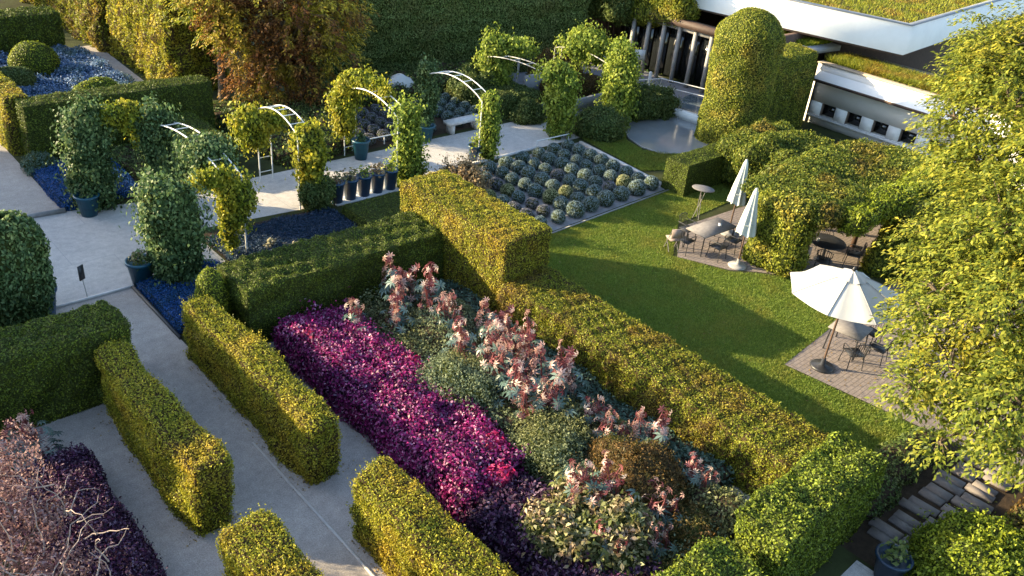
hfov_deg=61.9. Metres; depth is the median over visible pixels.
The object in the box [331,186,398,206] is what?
plinth
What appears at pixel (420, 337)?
undergrowth
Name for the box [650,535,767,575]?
hedge
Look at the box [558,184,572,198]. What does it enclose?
clipped cushion
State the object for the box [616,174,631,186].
clipped cushion
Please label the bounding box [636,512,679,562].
castor oil plant
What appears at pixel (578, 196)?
clipped cushion
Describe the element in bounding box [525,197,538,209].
clipped cushion
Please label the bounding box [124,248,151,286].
potted plant
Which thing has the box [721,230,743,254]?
garden chair
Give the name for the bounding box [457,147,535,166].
path edge kerb
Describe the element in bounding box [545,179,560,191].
clipped cushion
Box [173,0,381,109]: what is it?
copper tree
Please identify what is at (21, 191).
path
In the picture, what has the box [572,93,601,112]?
retaining wall
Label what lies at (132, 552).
purple hedge
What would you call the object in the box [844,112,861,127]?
window
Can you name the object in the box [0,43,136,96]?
lilac flowers
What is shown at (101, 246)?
plaza
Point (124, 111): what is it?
climbing vine
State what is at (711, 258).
patio
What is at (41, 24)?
hedge
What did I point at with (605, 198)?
clipped cushion
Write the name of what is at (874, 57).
modern building
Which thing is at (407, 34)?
ivy wall
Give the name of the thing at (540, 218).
clipped cushion
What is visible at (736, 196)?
parasol
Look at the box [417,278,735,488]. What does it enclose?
ground cover
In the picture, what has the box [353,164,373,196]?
potted plant
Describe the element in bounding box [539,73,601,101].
hedge
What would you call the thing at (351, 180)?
potted plant
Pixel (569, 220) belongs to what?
garden bed soil
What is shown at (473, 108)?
clipped cushion
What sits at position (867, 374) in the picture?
patio
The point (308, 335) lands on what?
foliage plant
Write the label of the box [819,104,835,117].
window
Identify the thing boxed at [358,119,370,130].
clipped cushion
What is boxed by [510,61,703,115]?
terrace paving
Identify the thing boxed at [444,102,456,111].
clipped cushion
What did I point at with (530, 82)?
retaining wall
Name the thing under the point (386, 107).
clipped cushion
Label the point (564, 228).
edging
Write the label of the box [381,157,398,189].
potted plant
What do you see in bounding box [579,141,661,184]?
kerb
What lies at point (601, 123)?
shrub
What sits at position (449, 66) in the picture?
ground cover
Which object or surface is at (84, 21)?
hedge
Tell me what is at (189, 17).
golden tree
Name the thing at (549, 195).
clipped cushion
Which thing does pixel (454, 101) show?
clipped cushion
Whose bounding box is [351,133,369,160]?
potted plant
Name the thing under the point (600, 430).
castor oil plant
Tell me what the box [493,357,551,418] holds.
castor oil plant
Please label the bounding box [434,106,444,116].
clipped cushion
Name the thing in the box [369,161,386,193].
potted plant
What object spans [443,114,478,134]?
bench
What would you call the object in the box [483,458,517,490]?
foliage plant
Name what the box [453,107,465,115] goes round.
clipped cushion
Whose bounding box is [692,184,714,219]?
bistro table
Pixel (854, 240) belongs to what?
pergola
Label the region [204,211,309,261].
garden bed soil
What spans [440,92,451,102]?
clipped cushion
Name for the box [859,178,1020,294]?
wisteria
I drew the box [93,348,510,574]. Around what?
fallen leaves
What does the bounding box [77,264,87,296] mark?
garden sign
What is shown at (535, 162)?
clipped cushion
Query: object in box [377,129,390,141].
clipped cushion
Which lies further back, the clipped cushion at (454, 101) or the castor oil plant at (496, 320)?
the clipped cushion at (454, 101)
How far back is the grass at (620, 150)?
36.87 m
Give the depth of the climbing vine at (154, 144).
27.56 m
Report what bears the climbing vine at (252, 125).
attached to the garden arch at (269, 107)
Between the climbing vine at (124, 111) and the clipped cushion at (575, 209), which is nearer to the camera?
the climbing vine at (124, 111)
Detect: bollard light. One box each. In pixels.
[516,57,519,81]
[647,71,651,84]
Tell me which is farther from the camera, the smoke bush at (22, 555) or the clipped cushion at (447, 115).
the clipped cushion at (447, 115)
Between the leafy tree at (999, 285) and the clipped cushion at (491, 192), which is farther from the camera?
the clipped cushion at (491, 192)
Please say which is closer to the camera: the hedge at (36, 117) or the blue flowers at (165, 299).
the blue flowers at (165, 299)
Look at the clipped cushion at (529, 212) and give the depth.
29.89 m
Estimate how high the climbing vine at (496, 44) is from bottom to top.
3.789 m
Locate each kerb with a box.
[56,284,132,307]
[252,441,374,575]
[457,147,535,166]
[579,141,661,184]
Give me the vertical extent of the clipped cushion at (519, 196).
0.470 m
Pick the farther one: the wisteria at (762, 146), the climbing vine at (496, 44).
the climbing vine at (496, 44)
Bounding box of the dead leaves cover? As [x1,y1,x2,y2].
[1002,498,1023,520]
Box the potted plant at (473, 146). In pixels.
[468,136,482,161]
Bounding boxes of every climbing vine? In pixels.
[45,81,132,214]
[90,97,157,149]
[119,157,225,288]
[122,90,192,184]
[164,125,242,203]
[184,158,264,254]
[220,96,291,172]
[283,111,333,192]
[321,63,401,148]
[383,90,431,186]
[410,52,444,122]
[470,21,541,86]
[473,88,503,162]
[526,52,586,139]
[550,18,618,74]
[592,31,649,128]
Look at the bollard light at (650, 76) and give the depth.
45.89 m
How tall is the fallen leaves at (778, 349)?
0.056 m
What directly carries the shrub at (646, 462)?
on the garden bed soil
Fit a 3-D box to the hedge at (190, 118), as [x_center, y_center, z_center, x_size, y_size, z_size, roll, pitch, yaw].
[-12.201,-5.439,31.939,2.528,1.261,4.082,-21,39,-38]
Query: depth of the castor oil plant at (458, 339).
21.08 m
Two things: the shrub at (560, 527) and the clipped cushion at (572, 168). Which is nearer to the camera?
the shrub at (560, 527)
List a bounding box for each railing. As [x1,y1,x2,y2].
[352,133,394,150]
[536,133,568,146]
[638,78,704,96]
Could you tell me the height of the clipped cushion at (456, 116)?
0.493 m
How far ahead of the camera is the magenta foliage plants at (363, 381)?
19.41 m
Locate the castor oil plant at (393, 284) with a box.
[378,251,419,311]
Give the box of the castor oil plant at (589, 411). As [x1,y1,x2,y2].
[575,394,614,425]
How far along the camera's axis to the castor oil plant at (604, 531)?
15.89 m
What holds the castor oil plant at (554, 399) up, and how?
on the garden bed soil
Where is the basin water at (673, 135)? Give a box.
[627,117,706,152]
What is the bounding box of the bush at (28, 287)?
[0,209,57,327]
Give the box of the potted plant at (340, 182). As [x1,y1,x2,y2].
[328,170,344,204]
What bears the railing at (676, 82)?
on the terrace paving
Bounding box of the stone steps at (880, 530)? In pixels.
[867,453,1013,558]
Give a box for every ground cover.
[111,143,244,186]
[208,206,359,260]
[213,91,357,166]
[295,57,476,114]
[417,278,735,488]
[864,425,946,520]
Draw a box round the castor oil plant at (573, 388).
[549,339,590,401]
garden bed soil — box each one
[34,169,246,207]
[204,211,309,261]
[289,91,510,165]
[480,142,664,231]
[840,441,1023,575]
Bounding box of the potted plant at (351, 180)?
[342,167,358,200]
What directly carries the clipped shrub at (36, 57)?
on the ground at (842, 560)
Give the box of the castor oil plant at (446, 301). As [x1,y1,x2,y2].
[425,290,468,335]
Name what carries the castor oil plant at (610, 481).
on the garden bed soil
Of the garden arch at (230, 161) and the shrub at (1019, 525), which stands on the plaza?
the garden arch at (230, 161)
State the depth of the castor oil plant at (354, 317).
21.70 m
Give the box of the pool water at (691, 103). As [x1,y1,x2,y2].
[680,94,702,113]
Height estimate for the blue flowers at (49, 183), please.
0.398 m
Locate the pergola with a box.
[801,234,858,271]
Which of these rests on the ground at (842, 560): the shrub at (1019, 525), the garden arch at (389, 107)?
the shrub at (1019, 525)
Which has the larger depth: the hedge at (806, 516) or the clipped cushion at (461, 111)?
the clipped cushion at (461, 111)
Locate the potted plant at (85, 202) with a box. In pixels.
[73,184,99,217]
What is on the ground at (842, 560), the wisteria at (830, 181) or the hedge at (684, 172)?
the hedge at (684, 172)
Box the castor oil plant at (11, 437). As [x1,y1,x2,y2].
[0,416,24,476]
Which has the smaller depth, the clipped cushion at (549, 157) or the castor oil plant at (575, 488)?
the castor oil plant at (575, 488)
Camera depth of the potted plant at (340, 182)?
29.64 m
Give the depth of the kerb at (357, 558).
17.37 m
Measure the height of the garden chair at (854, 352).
0.917 m
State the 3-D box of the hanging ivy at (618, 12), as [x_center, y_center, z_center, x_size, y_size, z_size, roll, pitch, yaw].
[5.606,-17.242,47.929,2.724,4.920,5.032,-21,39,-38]
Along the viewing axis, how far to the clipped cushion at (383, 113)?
37.62 m
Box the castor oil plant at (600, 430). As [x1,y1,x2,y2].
[591,404,635,446]
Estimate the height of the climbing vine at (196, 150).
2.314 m
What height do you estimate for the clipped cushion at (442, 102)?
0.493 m
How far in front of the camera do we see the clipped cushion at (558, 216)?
30.07 m
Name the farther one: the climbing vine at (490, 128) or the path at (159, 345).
the climbing vine at (490, 128)
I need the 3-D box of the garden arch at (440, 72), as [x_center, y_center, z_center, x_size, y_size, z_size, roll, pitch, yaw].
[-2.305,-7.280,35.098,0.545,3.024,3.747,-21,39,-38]
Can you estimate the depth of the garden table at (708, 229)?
29.29 m
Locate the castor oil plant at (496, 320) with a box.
[474,297,514,345]
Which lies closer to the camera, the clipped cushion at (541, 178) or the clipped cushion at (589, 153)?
the clipped cushion at (541, 178)
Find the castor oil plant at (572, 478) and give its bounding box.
[557,458,608,498]
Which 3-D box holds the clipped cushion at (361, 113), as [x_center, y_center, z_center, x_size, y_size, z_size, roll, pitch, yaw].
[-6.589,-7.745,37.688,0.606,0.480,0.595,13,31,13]
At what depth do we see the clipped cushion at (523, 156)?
34.55 m
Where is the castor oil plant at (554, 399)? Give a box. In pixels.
[533,375,576,417]
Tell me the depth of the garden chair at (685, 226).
29.79 m
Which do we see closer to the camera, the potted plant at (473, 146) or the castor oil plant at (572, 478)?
the castor oil plant at (572, 478)
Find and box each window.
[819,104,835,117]
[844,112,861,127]
[870,120,888,135]
[897,129,916,144]
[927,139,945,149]
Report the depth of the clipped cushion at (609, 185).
32.77 m
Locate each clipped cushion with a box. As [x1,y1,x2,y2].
[353,128,366,133]
[357,107,368,118]
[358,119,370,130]
[363,133,375,145]
[365,112,378,123]
[367,124,380,135]
[370,104,381,114]
[374,116,387,128]
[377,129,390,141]
[379,108,390,119]
[384,122,395,133]
[385,102,397,110]
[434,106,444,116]
[436,98,446,108]
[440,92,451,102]
[441,110,453,119]
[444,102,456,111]
[449,97,460,106]
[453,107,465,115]
[453,115,462,126]
[458,101,470,111]
[468,105,478,113]
[481,170,492,184]
[483,160,497,174]
[486,189,496,197]
[488,177,503,191]
[495,166,509,179]
[496,194,510,203]
[498,156,513,168]
[500,183,514,196]
[504,172,519,185]
[508,201,521,211]
[510,160,526,174]
[511,190,525,203]
[515,151,529,163]
[518,177,532,191]
[520,165,535,180]
[520,208,534,217]
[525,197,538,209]
[527,157,540,169]
[527,183,543,198]
[532,147,544,159]
[533,172,549,186]
[535,215,547,224]
[536,204,550,216]
[538,163,552,175]
[541,152,556,165]
[542,188,559,204]
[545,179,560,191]
[547,142,560,155]
[550,168,564,181]
[551,209,565,224]
[552,195,569,211]
[554,157,569,171]
[556,149,571,159]
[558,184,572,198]
[561,139,574,151]
[562,173,575,187]
[564,162,579,175]
[566,200,585,218]
[570,154,582,165]
[570,192,584,202]
[572,143,584,155]
[572,178,589,192]
[577,168,592,181]
[579,159,593,169]
[582,148,597,161]
[582,196,599,212]
[585,184,602,197]
[588,175,602,185]
[591,164,606,177]
[593,153,608,165]
[597,189,614,206]
[602,180,616,192]
[603,169,618,182]
[606,159,620,171]
[613,186,629,201]
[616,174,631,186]
[619,165,633,177]
[627,179,646,195]
[631,172,644,180]
[644,175,658,190]
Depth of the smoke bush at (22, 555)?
13.87 m
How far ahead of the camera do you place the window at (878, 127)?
40.83 m
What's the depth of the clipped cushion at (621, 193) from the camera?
32.25 m
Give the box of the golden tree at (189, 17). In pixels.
[157,0,249,99]
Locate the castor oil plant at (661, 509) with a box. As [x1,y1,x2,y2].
[641,476,689,532]
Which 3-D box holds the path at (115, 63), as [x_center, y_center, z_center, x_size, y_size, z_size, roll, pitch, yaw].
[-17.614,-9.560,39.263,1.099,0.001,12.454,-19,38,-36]
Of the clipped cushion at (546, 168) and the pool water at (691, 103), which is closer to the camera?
the clipped cushion at (546, 168)
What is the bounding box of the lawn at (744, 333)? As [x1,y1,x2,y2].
[548,185,915,450]
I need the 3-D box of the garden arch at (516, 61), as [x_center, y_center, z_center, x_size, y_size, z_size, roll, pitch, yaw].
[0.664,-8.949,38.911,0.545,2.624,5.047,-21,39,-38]
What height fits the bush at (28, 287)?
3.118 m
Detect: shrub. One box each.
[0,66,37,90]
[7,40,60,77]
[19,150,58,176]
[72,76,119,90]
[193,266,231,316]
[297,172,339,212]
[405,344,506,428]
[434,149,495,188]
[443,60,504,105]
[504,402,597,485]
[507,96,548,125]
[511,465,676,575]
[525,45,587,77]
[571,421,699,517]
[573,101,631,142]
[630,73,685,122]
[649,493,731,573]
[903,502,1023,575]
[1005,491,1023,531]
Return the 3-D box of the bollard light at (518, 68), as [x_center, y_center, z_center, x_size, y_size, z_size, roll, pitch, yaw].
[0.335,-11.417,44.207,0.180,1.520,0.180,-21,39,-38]
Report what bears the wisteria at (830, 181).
attached to the pergola
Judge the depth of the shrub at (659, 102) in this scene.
40.89 m
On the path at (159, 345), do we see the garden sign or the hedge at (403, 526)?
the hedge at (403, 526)
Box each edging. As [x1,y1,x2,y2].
[132,285,181,339]
[552,189,668,233]
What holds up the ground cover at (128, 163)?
on the garden bed soil at (133, 177)
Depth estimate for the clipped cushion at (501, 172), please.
33.03 m
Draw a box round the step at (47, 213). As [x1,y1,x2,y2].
[27,208,65,218]
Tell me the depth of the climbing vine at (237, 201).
24.88 m
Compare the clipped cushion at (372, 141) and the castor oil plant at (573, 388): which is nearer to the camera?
the castor oil plant at (573, 388)
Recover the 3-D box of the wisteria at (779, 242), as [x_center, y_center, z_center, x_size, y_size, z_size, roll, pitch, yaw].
[8.905,-1.905,28.203,1.763,3.030,2.402,-21,39,-38]
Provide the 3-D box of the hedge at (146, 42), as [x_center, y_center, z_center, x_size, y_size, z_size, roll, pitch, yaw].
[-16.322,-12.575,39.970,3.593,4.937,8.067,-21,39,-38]
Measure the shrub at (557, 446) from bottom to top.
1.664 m
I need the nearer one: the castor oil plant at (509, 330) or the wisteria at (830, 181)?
the castor oil plant at (509, 330)
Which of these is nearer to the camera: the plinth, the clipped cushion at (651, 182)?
the plinth
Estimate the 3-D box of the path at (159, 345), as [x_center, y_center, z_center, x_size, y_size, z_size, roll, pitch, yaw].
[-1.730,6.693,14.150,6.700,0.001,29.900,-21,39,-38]
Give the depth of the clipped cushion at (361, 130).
35.30 m
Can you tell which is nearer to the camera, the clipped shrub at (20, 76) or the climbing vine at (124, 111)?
the climbing vine at (124, 111)
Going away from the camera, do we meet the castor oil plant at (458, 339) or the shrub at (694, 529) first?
the shrub at (694, 529)
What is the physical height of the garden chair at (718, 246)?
0.917 m
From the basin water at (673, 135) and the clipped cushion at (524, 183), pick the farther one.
the basin water at (673, 135)
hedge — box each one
[0,5,65,54]
[0,71,27,155]
[0,300,138,435]
[0,442,167,575]
[13,74,216,159]
[20,0,111,52]
[93,336,235,537]
[105,0,234,90]
[173,110,238,172]
[179,292,342,485]
[213,503,324,575]
[214,210,443,341]
[341,191,400,226]
[346,452,517,575]
[399,169,552,314]
[470,78,541,120]
[495,264,828,497]
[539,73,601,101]
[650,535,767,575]
[660,141,723,196]
[731,431,888,575]
[767,42,818,128]
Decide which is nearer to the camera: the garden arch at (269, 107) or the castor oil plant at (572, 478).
the castor oil plant at (572, 478)
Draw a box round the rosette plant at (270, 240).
[267,237,276,244]
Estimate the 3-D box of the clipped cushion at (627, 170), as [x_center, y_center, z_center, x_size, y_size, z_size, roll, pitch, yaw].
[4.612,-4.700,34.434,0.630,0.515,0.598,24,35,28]
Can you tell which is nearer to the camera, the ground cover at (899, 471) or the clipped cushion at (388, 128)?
the ground cover at (899, 471)
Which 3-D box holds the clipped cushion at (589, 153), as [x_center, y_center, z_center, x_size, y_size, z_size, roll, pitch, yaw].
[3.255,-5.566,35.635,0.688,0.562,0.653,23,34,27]
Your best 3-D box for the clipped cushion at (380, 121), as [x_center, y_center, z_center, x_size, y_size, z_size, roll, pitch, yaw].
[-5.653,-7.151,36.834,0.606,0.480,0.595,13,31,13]
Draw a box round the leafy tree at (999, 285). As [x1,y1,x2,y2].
[864,0,1023,498]
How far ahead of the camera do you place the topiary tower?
36.95 m
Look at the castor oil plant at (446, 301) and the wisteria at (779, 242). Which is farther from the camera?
the wisteria at (779, 242)
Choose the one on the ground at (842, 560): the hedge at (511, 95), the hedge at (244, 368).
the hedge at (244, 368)
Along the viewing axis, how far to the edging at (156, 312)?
22.98 m
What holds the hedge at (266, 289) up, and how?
on the ground at (842, 560)
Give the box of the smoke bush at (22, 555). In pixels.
[0,417,133,575]
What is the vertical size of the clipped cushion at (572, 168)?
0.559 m
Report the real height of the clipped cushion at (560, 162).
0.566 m
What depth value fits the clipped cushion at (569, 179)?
32.91 m
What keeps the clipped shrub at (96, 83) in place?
on the ground at (842, 560)
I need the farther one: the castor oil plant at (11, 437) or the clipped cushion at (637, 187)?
the clipped cushion at (637, 187)
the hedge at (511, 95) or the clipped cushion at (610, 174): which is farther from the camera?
the hedge at (511, 95)
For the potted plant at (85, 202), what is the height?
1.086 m
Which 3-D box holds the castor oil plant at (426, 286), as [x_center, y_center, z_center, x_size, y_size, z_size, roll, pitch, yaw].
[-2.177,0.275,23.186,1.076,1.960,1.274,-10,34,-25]
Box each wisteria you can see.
[714,117,834,199]
[740,137,934,230]
[741,182,820,278]
[834,163,954,237]
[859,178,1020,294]
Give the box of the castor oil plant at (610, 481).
[590,450,640,506]
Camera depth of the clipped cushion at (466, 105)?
39.54 m
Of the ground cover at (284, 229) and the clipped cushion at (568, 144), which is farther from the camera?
the clipped cushion at (568, 144)
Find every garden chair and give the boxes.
[674,229,696,256]
[678,212,696,238]
[705,237,731,262]
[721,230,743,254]
[813,249,833,267]
[838,343,871,370]
[842,242,867,269]
[855,322,887,344]
[862,336,893,367]
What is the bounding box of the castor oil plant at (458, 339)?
[442,315,483,358]
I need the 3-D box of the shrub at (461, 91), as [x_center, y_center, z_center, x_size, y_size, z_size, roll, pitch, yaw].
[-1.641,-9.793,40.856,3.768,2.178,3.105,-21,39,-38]
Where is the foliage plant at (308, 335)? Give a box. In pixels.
[301,323,328,343]
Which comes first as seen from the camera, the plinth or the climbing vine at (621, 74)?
the plinth
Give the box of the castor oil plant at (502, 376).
[479,334,533,395]
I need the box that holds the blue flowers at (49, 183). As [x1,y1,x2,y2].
[30,158,140,210]
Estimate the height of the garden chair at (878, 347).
0.917 m
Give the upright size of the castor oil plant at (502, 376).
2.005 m
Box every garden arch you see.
[161,122,246,253]
[258,105,304,209]
[344,88,400,185]
[429,71,485,160]
[488,55,565,135]
[553,47,605,62]
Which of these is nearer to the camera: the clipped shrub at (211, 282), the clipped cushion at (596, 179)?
the clipped shrub at (211, 282)
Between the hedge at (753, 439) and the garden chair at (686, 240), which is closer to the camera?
the hedge at (753, 439)
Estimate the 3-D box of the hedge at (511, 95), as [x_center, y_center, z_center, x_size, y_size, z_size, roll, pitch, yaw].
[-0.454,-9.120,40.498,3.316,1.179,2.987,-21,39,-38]
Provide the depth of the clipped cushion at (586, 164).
34.47 m
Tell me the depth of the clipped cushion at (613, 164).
34.63 m
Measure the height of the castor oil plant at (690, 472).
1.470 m
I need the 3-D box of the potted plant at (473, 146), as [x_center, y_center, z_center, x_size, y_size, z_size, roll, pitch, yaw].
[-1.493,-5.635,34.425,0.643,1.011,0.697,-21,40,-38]
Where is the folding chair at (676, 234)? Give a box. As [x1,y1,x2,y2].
[664,229,683,251]
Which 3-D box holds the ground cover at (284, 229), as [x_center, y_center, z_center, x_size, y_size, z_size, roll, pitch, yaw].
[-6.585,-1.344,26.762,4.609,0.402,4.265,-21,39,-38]
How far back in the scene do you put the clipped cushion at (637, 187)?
32.80 m
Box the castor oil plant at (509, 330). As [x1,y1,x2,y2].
[499,313,534,366]
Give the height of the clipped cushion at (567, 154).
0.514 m
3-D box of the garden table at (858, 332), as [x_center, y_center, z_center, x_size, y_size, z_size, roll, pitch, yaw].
[9.621,1.450,24.501,0.950,0.747,0.950,28,37,33]
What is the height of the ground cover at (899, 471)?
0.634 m
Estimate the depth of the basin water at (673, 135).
39.35 m
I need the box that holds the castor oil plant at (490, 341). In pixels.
[476,319,515,373]
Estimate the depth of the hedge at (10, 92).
30.63 m
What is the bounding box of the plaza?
[34,122,578,304]
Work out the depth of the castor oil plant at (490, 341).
20.61 m
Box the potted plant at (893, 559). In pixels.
[873,536,914,575]
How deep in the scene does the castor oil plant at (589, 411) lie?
19.31 m
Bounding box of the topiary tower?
[694,6,785,143]
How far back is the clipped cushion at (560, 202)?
30.90 m
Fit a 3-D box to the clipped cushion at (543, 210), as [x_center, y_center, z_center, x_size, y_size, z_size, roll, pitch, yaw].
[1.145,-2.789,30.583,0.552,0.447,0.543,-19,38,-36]
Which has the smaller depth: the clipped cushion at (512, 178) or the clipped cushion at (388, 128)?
the clipped cushion at (512, 178)
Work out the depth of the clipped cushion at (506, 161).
33.93 m
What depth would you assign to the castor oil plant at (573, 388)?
20.41 m
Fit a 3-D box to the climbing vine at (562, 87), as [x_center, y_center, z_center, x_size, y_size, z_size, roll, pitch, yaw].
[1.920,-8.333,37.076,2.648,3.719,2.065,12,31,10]
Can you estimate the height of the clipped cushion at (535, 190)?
0.543 m
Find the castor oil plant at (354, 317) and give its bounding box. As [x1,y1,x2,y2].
[341,297,376,331]
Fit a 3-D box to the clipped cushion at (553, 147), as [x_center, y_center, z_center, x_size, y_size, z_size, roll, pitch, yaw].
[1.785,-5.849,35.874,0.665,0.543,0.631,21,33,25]
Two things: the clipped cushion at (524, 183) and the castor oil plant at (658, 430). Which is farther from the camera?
the clipped cushion at (524, 183)
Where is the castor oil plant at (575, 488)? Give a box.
[567,474,607,513]
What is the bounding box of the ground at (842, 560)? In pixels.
[0,0,1023,575]
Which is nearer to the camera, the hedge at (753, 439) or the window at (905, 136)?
the hedge at (753, 439)
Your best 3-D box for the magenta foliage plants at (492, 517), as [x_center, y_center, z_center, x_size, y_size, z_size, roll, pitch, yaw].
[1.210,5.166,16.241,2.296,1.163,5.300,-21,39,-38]
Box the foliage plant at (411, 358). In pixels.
[394,351,421,370]
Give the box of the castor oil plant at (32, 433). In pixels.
[6,409,65,462]
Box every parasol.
[720,159,747,236]
[728,188,758,270]
[790,264,905,373]
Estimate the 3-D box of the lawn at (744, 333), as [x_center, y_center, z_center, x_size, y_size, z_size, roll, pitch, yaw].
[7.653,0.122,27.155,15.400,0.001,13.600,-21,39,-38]
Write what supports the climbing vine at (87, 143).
on the plaza
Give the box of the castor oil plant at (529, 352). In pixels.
[508,309,551,376]
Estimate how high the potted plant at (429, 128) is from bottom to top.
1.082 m
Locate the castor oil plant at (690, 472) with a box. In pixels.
[681,451,720,490]
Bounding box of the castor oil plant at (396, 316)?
[379,275,417,334]
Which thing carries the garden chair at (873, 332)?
on the patio at (867, 374)
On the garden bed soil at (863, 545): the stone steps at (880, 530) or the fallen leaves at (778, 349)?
the stone steps at (880, 530)
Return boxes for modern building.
[584,0,1023,190]
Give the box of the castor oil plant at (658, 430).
[625,405,671,445]
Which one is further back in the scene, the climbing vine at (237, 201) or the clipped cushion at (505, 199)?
the clipped cushion at (505, 199)
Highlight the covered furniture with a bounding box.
[389,73,413,89]
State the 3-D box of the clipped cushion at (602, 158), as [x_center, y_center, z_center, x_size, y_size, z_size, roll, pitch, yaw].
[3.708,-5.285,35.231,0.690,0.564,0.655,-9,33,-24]
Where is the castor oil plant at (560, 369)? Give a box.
[524,341,577,402]
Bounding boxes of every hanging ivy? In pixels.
[586,0,633,26]
[629,0,701,28]
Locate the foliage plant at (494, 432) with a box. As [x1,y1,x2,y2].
[478,429,509,451]
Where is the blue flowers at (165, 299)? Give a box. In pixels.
[136,259,221,333]
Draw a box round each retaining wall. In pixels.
[523,63,585,90]
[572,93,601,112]
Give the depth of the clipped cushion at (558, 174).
33.34 m
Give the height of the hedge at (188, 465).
2.070 m
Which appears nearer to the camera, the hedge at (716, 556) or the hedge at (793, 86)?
the hedge at (716, 556)
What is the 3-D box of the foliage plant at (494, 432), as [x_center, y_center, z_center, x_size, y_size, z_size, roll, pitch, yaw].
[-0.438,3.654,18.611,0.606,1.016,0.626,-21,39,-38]
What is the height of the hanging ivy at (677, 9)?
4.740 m
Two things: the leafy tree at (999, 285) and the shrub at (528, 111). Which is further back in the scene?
the shrub at (528, 111)
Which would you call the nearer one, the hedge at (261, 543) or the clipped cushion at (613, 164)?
the hedge at (261, 543)
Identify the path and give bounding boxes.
[0,145,58,213]
[6,288,510,575]
[80,45,143,81]
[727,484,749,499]
[841,560,873,575]
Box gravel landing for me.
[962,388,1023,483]
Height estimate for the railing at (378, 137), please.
0.374 m
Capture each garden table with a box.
[683,217,736,256]
[812,233,845,263]
[822,319,872,361]
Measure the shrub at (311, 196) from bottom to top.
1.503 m
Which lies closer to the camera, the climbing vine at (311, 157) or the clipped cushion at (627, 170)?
the climbing vine at (311, 157)
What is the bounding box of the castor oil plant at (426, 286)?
[412,262,453,311]
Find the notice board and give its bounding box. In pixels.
[635,49,645,66]
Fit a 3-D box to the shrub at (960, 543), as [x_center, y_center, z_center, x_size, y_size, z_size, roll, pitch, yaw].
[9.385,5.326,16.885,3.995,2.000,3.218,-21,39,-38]
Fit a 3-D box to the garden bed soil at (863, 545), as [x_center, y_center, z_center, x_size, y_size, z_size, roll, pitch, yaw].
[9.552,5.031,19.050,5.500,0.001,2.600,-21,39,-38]
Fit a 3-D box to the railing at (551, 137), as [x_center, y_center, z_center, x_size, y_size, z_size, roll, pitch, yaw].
[1.775,-6.402,37.026,1.948,0.324,0.049,-20,39,-37]
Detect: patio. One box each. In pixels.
[677,205,881,273]
[785,280,1022,445]
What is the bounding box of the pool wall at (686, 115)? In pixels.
[624,108,708,153]
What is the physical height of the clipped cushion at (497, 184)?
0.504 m
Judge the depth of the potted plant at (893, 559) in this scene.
16.88 m
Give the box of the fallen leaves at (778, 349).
[551,240,915,436]
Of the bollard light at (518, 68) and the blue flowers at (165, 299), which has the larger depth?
the bollard light at (518, 68)
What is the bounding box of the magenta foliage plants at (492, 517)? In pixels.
[458,471,663,575]
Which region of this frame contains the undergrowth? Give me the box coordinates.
[350,281,750,559]
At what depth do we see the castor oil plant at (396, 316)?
22.33 m
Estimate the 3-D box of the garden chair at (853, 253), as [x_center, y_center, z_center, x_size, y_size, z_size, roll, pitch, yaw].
[11.721,-1.170,29.195,0.588,0.917,0.546,14,31,14]
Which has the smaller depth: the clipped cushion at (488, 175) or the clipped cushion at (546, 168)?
the clipped cushion at (488, 175)
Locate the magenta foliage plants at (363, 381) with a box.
[271,286,530,527]
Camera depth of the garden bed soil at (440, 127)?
37.32 m
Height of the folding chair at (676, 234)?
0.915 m
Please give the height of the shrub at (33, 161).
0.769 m
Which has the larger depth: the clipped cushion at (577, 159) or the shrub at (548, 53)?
the shrub at (548, 53)
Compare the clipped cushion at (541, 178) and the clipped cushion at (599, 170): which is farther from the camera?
the clipped cushion at (599, 170)
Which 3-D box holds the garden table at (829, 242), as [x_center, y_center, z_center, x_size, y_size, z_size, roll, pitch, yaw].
[10.778,-1.290,29.434,1.280,0.740,1.280,-21,39,-38]
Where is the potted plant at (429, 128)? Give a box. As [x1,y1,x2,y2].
[419,116,434,142]
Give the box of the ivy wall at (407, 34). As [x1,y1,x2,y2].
[283,0,590,78]
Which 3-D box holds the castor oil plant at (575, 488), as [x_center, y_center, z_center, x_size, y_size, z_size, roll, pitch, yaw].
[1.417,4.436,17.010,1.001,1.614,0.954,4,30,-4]
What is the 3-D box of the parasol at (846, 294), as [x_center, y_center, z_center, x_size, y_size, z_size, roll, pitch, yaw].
[8.767,0.821,22.963,2.873,3.210,2.874,-13,35,-29]
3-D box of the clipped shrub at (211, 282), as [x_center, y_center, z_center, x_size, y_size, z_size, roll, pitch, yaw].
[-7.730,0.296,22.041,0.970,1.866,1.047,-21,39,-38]
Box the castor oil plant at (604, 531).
[592,519,627,566]
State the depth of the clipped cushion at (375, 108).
38.05 m
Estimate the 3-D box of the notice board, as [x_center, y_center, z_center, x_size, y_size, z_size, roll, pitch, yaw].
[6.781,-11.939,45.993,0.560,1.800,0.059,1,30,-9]
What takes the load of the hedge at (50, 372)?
on the ground at (842, 560)
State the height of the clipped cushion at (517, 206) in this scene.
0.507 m
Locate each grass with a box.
[582,123,679,170]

